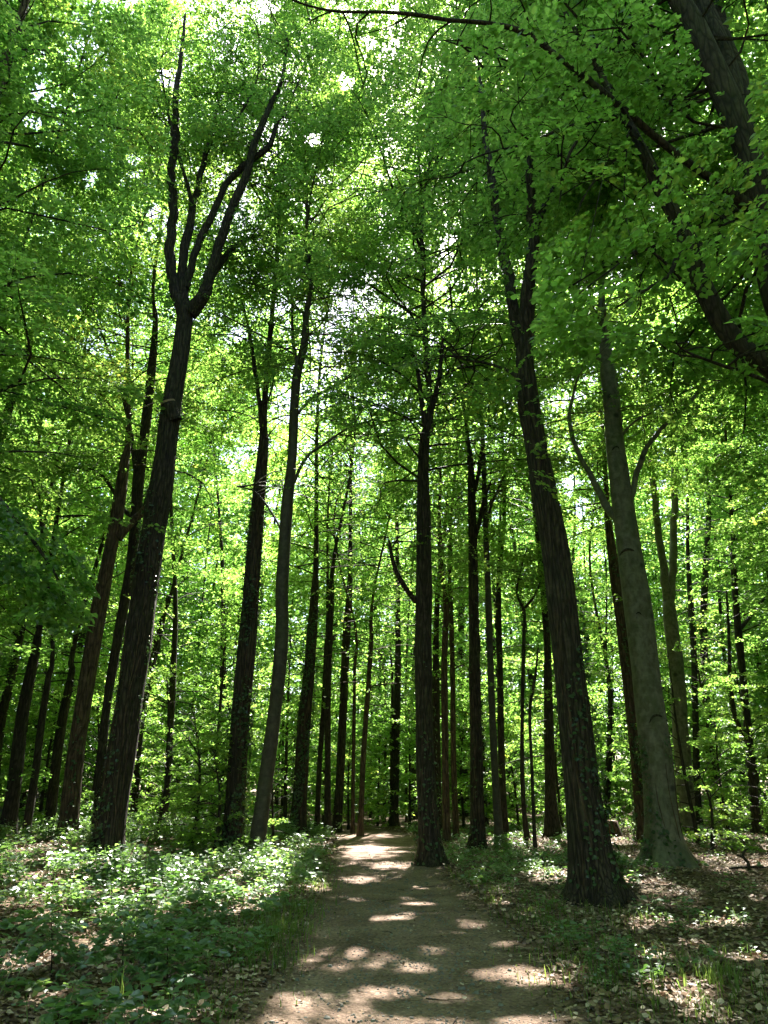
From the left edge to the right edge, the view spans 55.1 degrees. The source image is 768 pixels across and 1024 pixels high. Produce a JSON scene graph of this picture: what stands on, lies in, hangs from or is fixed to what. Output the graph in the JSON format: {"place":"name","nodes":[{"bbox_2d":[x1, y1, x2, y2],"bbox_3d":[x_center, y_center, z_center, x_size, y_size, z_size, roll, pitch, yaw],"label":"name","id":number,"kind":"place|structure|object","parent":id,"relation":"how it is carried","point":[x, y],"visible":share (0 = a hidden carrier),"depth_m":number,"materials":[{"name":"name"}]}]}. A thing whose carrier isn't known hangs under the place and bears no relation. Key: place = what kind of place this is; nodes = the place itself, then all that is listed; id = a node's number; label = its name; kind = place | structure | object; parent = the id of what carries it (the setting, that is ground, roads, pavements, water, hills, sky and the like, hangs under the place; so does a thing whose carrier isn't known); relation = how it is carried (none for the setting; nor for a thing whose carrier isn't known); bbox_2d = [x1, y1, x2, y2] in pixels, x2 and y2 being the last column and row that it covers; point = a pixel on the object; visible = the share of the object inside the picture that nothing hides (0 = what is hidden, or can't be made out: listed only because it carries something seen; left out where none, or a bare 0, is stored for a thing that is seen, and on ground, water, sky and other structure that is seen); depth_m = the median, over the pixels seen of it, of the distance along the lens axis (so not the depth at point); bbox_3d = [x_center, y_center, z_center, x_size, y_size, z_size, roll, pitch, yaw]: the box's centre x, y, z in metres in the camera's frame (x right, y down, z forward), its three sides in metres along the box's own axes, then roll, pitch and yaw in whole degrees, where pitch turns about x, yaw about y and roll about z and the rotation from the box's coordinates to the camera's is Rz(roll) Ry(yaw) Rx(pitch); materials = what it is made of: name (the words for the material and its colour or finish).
{"place":"outdoors","nodes":[
{"label":"outdoors","id":0,"kind":"place"},
{"bbox_2d":[0,787,767,1023],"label":"ground","id":1,"kind":"structure","parent":0,"point":[617,1009],"depth_m":9.78,"materials":[{"name":"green plant"}]},
{"bbox_2d":[0,704,63,822],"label":"sapling","id":2,"kind":"object","parent":1,"relation":"on","point":[31,735],"visible":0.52,"depth_m":22.83,"materials":[{"name":"green plant"}]},
{"bbox_2d":[0,0,74,646],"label":"beech tree","id":3,"kind":"object","parent":1,"relation":"on","point":[39,435],"visible":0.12,"depth_m":23.20,"materials":[{"name":"green plant"}]},
{"bbox_2d":[0,620,86,812],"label":"sapling","id":4,"kind":"object","parent":1,"relation":"on","point":[31,751],"visible":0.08,"depth_m":34.20,"materials":[{"name":"green plant"}]},
{"bbox_2d":[0,656,97,812],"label":"sapling","id":5,"kind":"object","parent":1,"relation":"on","point":[43,782],"visible":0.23,"depth_m":29.80,"materials":[{"name":"green plant"}]},
{"bbox_2d":[14,914,95,978],"bbox_3d":[-2.989,3.952,6.711,0.740,0.546,0.697,0,-21,0],"label":"seedling","id":6,"kind":"object","parent":1,"relation":"on","point":[72,953],"visible":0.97,"depth_m":6.66,"materials":[{"name":"green plant"}]},
{"bbox_2d":[0,112,170,773],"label":"young beech tree","id":7,"kind":"object","parent":1,"relation":"on","point":[5,702],"visible":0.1,"depth_m":27.11,"materials":[{"name":"green plant"}]},
{"bbox_2d":[0,35,197,834],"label":"young beech tree","id":8,"kind":"object","parent":1,"relation":"on","point":[30,804],"visible":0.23,"depth_m":22.39,"materials":[{"name":"green plant"}]},
{"bbox_2d":[0,0,201,639],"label":"beech tree","id":9,"kind":"object","parent":1,"relation":"on","point":[69,609],"visible":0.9,"depth_m":15.67,"materials":[{"name":"green plant"}]},
{"bbox_2d":[42,611,165,809],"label":"sapling","id":10,"kind":"object","parent":1,"relation":"on","point":[95,724],"visible":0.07,"depth_m":32.59,"materials":[{"name":"green plant"}]},
{"bbox_2d":[0,1,217,834],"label":"beech tree","id":11,"kind":"object","parent":1,"relation":"on","point":[10,811],"visible":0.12,"depth_m":21.89,"materials":[{"name":"green plant"}]},
{"bbox_2d":[58,664,164,818],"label":"sapling","id":12,"kind":"object","parent":1,"relation":"on","point":[94,716],"visible":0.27,"depth_m":25.60,"materials":[{"name":"green plant"}]},
{"bbox_2d":[0,56,249,825],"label":"beech tree","id":13,"kind":"object","parent":1,"relation":"on","point":[54,779],"visible":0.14,"depth_m":24.84,"materials":[{"name":"green plant"}]},
{"bbox_2d":[85,912,166,990],"bbox_3d":[-2.200,3.744,6.273,0.731,0.608,0.658,0,-21,0],"label":"seedling","id":14,"kind":"object","parent":1,"relation":"on","point":[112,950],"visible":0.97,"depth_m":6.26,"materials":[{"name":"green plant"}]},
{"bbox_2d":[81,676,188,809],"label":"sapling","id":15,"kind":"object","parent":1,"relation":"on","point":[146,741],"visible":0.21,"depth_m":31.91,"materials":[{"name":"green plant"}]},
{"bbox_2d":[0,0,275,840],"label":"beech tree","id":16,"kind":"object","parent":1,"relation":"on","point":[71,796],"visible":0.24,"depth_m":21.58,"materials":[{"name":"green plant"}]},
{"bbox_2d":[3,0,288,835],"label":"beech tree","id":17,"kind":"object","parent":1,"relation":"on","point":[139,472],"visible":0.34,"depth_m":23.06,"materials":[{"name":"green plant"}]},
{"bbox_2d":[80,662,225,845],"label":"sapling","id":18,"kind":"object","parent":1,"relation":"on","point":[160,733],"visible":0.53,"depth_m":20.69,"materials":[{"name":"green plant"}]},
{"bbox_2d":[35,149,292,816],"bbox_3d":[-9.341,-3.870,36.821,10.343,36.037,8.102,0,-21,0],"label":"beech tree","id":19,"kind":"object","parent":1,"relation":"on","point":[157,641],"visible":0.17,"depth_m":34.39,"materials":[{"name":"green plant"}]},
{"bbox_2d":[125,929,207,987],"bbox_3d":[-1.869,3.903,6.443,0.715,0.481,0.672,-15,-25,34],"label":"seedling","id":20,"kind":"object","parent":1,"relation":"on","point":[181,952],"visible":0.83,"depth_m":6.36,"materials":[{"name":"green plant"}]},
{"bbox_2d":[72,167,267,820],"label":"young beech tree","id":21,"kind":"object","parent":1,"relation":"on","point":[172,680],"visible":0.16,"depth_m":31.48,"materials":[{"name":"green plant"}]},
{"bbox_2d":[0,805,341,1023],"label":"undergrowth","id":22,"kind":"object","parent":1,"relation":"on","point":[208,895],"visible":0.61,"depth_m":10.56,"materials":[{"name":"green plant"}]},
{"bbox_2d":[136,693,257,850],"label":"sapling","id":23,"kind":"object","parent":1,"relation":"on","point":[210,714],"visible":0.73,"depth_m":18.86,"materials":[{"name":"green plant"}]},
{"bbox_2d":[147,575,279,819],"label":"sapling","id":24,"kind":"object","parent":1,"relation":"on","point":[261,706],"visible":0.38,"depth_m":28.57,"materials":[{"name":"green plant"}]},
{"bbox_2d":[168,730,278,855],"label":"sapling","id":25,"kind":"object","parent":1,"relation":"on","point":[198,824],"visible":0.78,"depth_m":18.20,"materials":[{"name":"green plant"}]},
{"bbox_2d":[80,0,375,859],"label":"oak tree","id":26,"kind":"object","parent":1,"relation":"on","point":[110,818],"visible":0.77,"depth_m":21.24,"materials":[{"name":"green plant"}]},
{"bbox_2d":[244,759,295,851],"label":"sapling","id":27,"kind":"object","parent":1,"relation":"on","point":[271,810],"visible":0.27,"depth_m":20.38,"materials":[{"name":"green plant"}]},
{"bbox_2d":[153,0,412,855],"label":"oak tree","id":28,"kind":"object","parent":1,"relation":"on","point":[237,788],"visible":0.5,"depth_m":21.74,"materials":[{"name":"green plant"}]},
{"bbox_2d":[277,820,294,841],"bbox_3d":[-2.992,9.937,22.874,0.687,0.653,0.734,0,-21,0],"label":"seedling","id":29,"kind":"object","parent":1,"relation":"on","point":[286,829],"visible":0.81,"depth_m":22.84,"materials":[{"name":"green plant"}]},
{"bbox_2d":[244,613,342,824],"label":"sapling","id":30,"kind":"object","parent":1,"relation":"on","point":[288,728],"visible":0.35,"depth_m":30.56,"materials":[{"name":"green plant"}]},
{"bbox_2d":[122,0,477,860],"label":"beech tree","id":31,"kind":"object","parent":1,"relation":"on","point":[286,526],"visible":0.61,"depth_m":22.05,"materials":[{"name":"green plant"}]},
{"bbox_2d":[190,51,450,837],"bbox_3d":[-2.673,-6.372,31.716,10.295,38.080,10.884,0,-21,0],"label":"oak tree","id":32,"kind":"object","parent":1,"relation":"on","point":[298,813],"visible":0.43,"depth_m":28.54,"materials":[{"name":"green plant"}]},
{"bbox_2d":[256,210,392,831],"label":"young beech tree","id":33,"kind":"object","parent":1,"relation":"on","point":[318,774],"visible":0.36,"depth_m":30.58,"materials":[{"name":"green plant"}]},
{"bbox_2d":[274,673,374,825],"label":"sapling","id":34,"kind":"object","parent":1,"relation":"on","point":[323,762],"visible":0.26,"depth_m":33.97,"materials":[{"name":"green plant"}]},
{"bbox_2d":[217,160,440,835],"bbox_3d":[-2.083,-3.001,32.155,8.186,32.063,7.936,-8,-22,20],"label":"beech tree","id":35,"kind":"object","parent":1,"relation":"on","point":[328,648],"visible":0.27,"depth_m":29.52,"materials":[{"name":"green plant"}]},
{"bbox_2d":[310,734,388,829],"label":"sapling","id":36,"kind":"object","parent":1,"relation":"on","point":[348,789],"visible":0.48,"depth_m":30.83,"materials":[{"name":"green plant"}]},
{"bbox_2d":[262,284,440,833],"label":"young beech tree","id":37,"kind":"object","parent":1,"relation":"on","point":[352,821],"visible":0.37,"depth_m":30.21,"materials":[{"name":"green plant"}]},
{"bbox_2d":[263,156,451,832],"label":"beech tree","id":38,"kind":"object","parent":1,"relation":"on","point":[340,768],"visible":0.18,"depth_m":31.75,"materials":[{"name":"green plant"}]},
{"bbox_2d":[270,206,466,835],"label":"young beech tree","id":39,"kind":"object","parent":1,"relation":"on","point":[360,825],"visible":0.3,"depth_m":29.25,"materials":[{"name":"green plant"}]},
{"bbox_2d":[332,722,417,825],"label":"sapling","id":40,"kind":"object","parent":1,"relation":"on","point":[382,760],"visible":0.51,"depth_m":34.09,"materials":[{"name":"green plant"}]},
{"bbox_2d":[334,626,416,821],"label":"sapling","id":41,"kind":"object","parent":1,"relation":"on","point":[402,716],"visible":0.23,"depth_m":38.13,"materials":[{"name":"green plant"}]},
{"bbox_2d":[0,0,767,826],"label":"woods","id":42,"kind":"object","parent":1,"relation":"on","point":[756,658],"visible":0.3,"depth_m":42.20,"materials":[{"name":"green plant"}]},
{"bbox_2d":[0,816,767,1023],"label":"fallen leaves","id":43,"kind":"object","parent":1,"relation":"on","point":[756,963],"visible":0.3,"depth_m":8.13,"materials":[{"name":"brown plant"}]},
{"bbox_2d":[0,811,767,905],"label":"woodland herbs","id":44,"kind":"object","parent":1,"relation":"on","point":[457,846],"visible":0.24,"depth_m":16.43,"materials":[{"name":"green plant"}]},
{"bbox_2d":[307,280,486,825],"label":"beech tree","id":45,"kind":"object","parent":1,"relation":"on","point":[395,704],"visible":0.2,"depth_m":35.73,"materials":[{"name":"green plant"}]},
{"bbox_2d":[365,701,462,828],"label":"sapling","id":46,"kind":"object","parent":1,"relation":"on","point":[410,776],"visible":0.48,"depth_m":31.89,"materials":[{"name":"green plant"}]},
{"bbox_2d":[96,844,767,1023],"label":"grass","id":47,"kind":"structure","parent":1,"relation":"on","point":[710,973],"depth_m":7.48,"materials":[{"name":"green plant"}]},
{"bbox_2d":[238,0,630,866],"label":"oak tree","id":48,"kind":"object","parent":1,"relation":"on","point":[430,852],"visible":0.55,"depth_m":20.46,"materials":[{"name":"green plant"}]},
{"bbox_2d":[355,148,525,833],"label":"beech tree","id":49,"kind":"object","parent":1,"relation":"on","point":[436,677],"visible":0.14,"depth_m":29.36,"materials":[{"name":"green plant"}]},
{"bbox_2d":[350,106,542,837],"bbox_3d":[2.519,-4.010,30.719,7.595,32.905,7.908,0,-21,0],"label":"young beech tree","id":50,"kind":"object","parent":1,"relation":"on","point":[455,814],"visible":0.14,"depth_m":27.11,"materials":[{"name":"green plant"}]},
{"bbox_2d":[360,141,533,842],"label":"young beech tree","id":51,"kind":"object","parent":1,"relation":"on","point":[446,830],"visible":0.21,"depth_m":26.00,"materials":[{"name":"green plant"}]},
{"bbox_2d":[413,695,516,827],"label":"sapling","id":52,"kind":"object","parent":1,"relation":"on","point":[460,753],"visible":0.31,"depth_m":31.03,"materials":[{"name":"green plant"}]},
{"bbox_2d":[341,0,609,849],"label":"oak tree","id":53,"kind":"object","parent":1,"relation":"on","point":[477,829],"visible":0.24,"depth_m":24.26,"materials":[{"name":"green plant"}]},
{"bbox_2d":[385,3,593,845],"bbox_3d":[3.483,-6.428,26.842,7.093,34.649,7.475,0,-21,0],"label":"young beech tree","id":54,"kind":"object","parent":1,"relation":"on","point":[497,821],"visible":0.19,"depth_m":23.83,"materials":[{"name":"green plant"}]},
{"bbox_2d":[440,612,544,825],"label":"sapling","id":55,"kind":"object","parent":1,"relation":"on","point":[466,741],"visible":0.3,"depth_m":32.50,"materials":[{"name":"green plant"}]},
{"bbox_2d":[487,833,515,851],"bbox_3d":[3.098,8.804,19.525,0.631,0.496,0.682,13,-24,-32],"label":"seedling","id":56,"kind":"object","parent":1,"relation":"on","point":[500,843],"visible":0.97,"depth_m":19.47,"materials":[{"name":"green plant"}]},
{"bbox_2d":[409,224,602,837],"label":"young beech tree","id":57,"kind":"object","parent":1,"relation":"on","point":[500,723],"visible":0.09,"depth_m":26.65,"materials":[{"name":"green plant"}]},
{"bbox_2d":[332,3,685,909],"bbox_3d":[2.820,-2.392,15.195,7.468,19.078,5.940,-10,-23,25],"label":"oak tree","id":58,"kind":"object","parent":1,"relation":"on","point":[594,875],"visible":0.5,"depth_m":13.49,"materials":[{"name":"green plant"}]},
{"bbox_2d":[460,703,565,829],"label":"sapling","id":59,"kind":"object","parent":1,"relation":"on","point":[489,790],"visible":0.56,"depth_m":29.42,"materials":[{"name":"green plant"}]},
{"bbox_2d":[480,630,556,848],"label":"young beech tree","id":60,"kind":"object","parent":1,"relation":"on","point":[530,698],"visible":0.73,"depth_m":21.25,"materials":[{"name":"green plant"}]},
{"bbox_2d":[291,0,767,499],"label":"beech tree","id":61,"kind":"object","parent":1,"relation":"on","point":[598,155],"visible":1,"depth_m":10.41,"materials":[{"name":"green plant"}]},
{"bbox_2d":[480,542,585,840],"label":"young beech tree","id":62,"kind":"object","parent":1,"relation":"on","point":[539,577],"visible":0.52,"depth_m":24.49,"materials":[{"name":"green plant"}]},
{"bbox_2d":[435,176,673,837],"bbox_3d":[5.677,-5.399,29.444,8.374,34.394,8.249,0,-21,0],"label":"beech tree","id":63,"kind":"object","parent":1,"relation":"on","point":[552,825],"visible":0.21,"depth_m":25.60,"materials":[{"name":"green plant"}]},
{"bbox_2d":[506,685,611,829],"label":"sapling","id":64,"kind":"object","parent":1,"relation":"on","point":[558,794],"visible":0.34,"depth_m":28.28,"materials":[{"name":"green plant"}]},
{"bbox_2d":[524,595,634,818],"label":"sapling","id":65,"kind":"object","parent":1,"relation":"on","point":[597,722],"visible":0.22,"depth_m":34.19,"materials":[{"name":"green plant"}]},
{"bbox_2d":[402,0,767,869],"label":"beech tree","id":66,"kind":"object","parent":1,"relation":"on","point":[662,842],"visible":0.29,"depth_m":18.48,"materials":[{"name":"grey plant"}]},
{"bbox_2d":[406,821,765,983],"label":"ground plants","id":67,"kind":"object","parent":1,"relation":"on","point":[623,858],"visible":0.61,"depth_m":12.53,"materials":[{"name":"green plant"}]},
{"bbox_2d":[442,41,743,842],"bbox_3d":[7.549,-7.830,28.253,10.523,38.151,11.110,0,-21,0],"label":"oak tree","id":68,"kind":"object","parent":1,"relation":"on","point":[637,804],"visible":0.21,"depth_m":24.45,"materials":[{"name":"green plant"}]},
{"bbox_2d":[559,740,635,825],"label":"sapling","id":69,"kind":"object","parent":1,"relation":"on","point":[618,776],"visible":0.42,"depth_m":28.79,"materials":[{"name":"green plant"}]},
{"bbox_2d":[521,344,685,819],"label":"young beech tree","id":70,"kind":"object","parent":1,"relation":"on","point":[610,733],"visible":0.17,"depth_m":37.79,"materials":[{"name":"green plant"}]},
{"bbox_2d":[607,820,622,835],"bbox_3d":[7.628,10.770,24.846,0.987,0.678,1.049,0,-21,0],"label":"tree stump","id":71,"kind":"object","parent":1,"relation":"on","point":[616,829],"visible":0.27,"depth_m":24.57,"materials":[{"name":"brown wood"}]},
{"bbox_2d":[575,305,740,833],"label":"beech tree","id":72,"kind":"object","parent":1,"relation":"on","point":[670,620],"visible":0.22,"depth_m":27.01,"materials":[{"name":"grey plant"}]},
{"bbox_2d":[600,284,767,823],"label":"young beech tree","id":73,"kind":"object","parent":1,"relation":"on","point":[695,713],"visible":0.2,"depth_m":36.16,"materials":[{"name":"green plant"}]},
{"bbox_2d":[619,636,751,845],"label":"sapling","id":74,"kind":"object","parent":1,"relation":"on","point":[692,808],"visible":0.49,"depth_m":21.67,"materials":[{"name":"green plant"}]},
{"bbox_2d":[634,131,767,833],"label":"beech tree","id":75,"kind":"object","parent":1,"relation":"on","point":[756,827],"visible":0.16,"depth_m":28.39,"materials":[{"name":"green plant"}]},
{"bbox_2d":[653,0,767,525],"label":"beech tree","id":76,"kind":"object","parent":1,"relation":"on","point":[726,393],"visible":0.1,"depth_m":18.44,"materials":[{"name":"green plant"}]},
{"bbox_2d":[659,583,767,829],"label":"sapling","id":77,"kind":"object","parent":1,"relation":"on","point":[702,693],"visible":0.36,"depth_m":30.79,"materials":[{"name":"green plant"}]},
{"bbox_2d":[670,708,767,844],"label":"sapling","id":78,"kind":"object","parent":1,"relation":"on","point":[716,764],"visible":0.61,"depth_m":22.56,"materials":[{"name":"green plant"}]},
{"bbox_2d":[674,754,767,857],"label":"sapling","id":79,"kind":"object","parent":1,"relation":"on","point":[746,814],"visible":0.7,"depth_m":18.00,"materials":[{"name":"green plant"}]},
{"bbox_2d":[688,647,767,836],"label":"sapling","id":80,"kind":"object","parent":1,"relation":"on","point":[725,698],"visible":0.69,"depth_m":24.98,"materials":[{"name":"green plant"}]},
{"bbox_2d":[702,20,767,629],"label":"beech tree","id":81,"kind":"object","parent":1,"relation":"on","point":[739,504],"visible":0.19,"depth_m":26.12,"materials":[{"name":"green plant"}]},
{"bbox_2d":[729,848,767,870],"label":"dead branch","id":82,"kind":"object","parent":1,"relation":"on","point":[748,867],"visible":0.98,"depth_m":14.79,"materials":[{"name":"brown wood"}]},
{"bbox_2d":[11,0,767,787],"label":"sky","id":83,"kind":"structure","parent":0,"point":[366,40],"materials":[{"name":"white"}]},
{"bbox_2d":[220,804,604,1023],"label":"path","id":84,"kind":"structure","parent":0,"point":[369,1001],"depth_m":7.64,"materials":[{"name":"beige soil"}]},
{"bbox_2d":[0,843,767,1023],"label":"woody debris","id":85,"kind":"object","parent":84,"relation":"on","point":[460,915],"visible":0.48,"depth_m":8.36,"materials":[{"name":"brown wood"}]}
]}

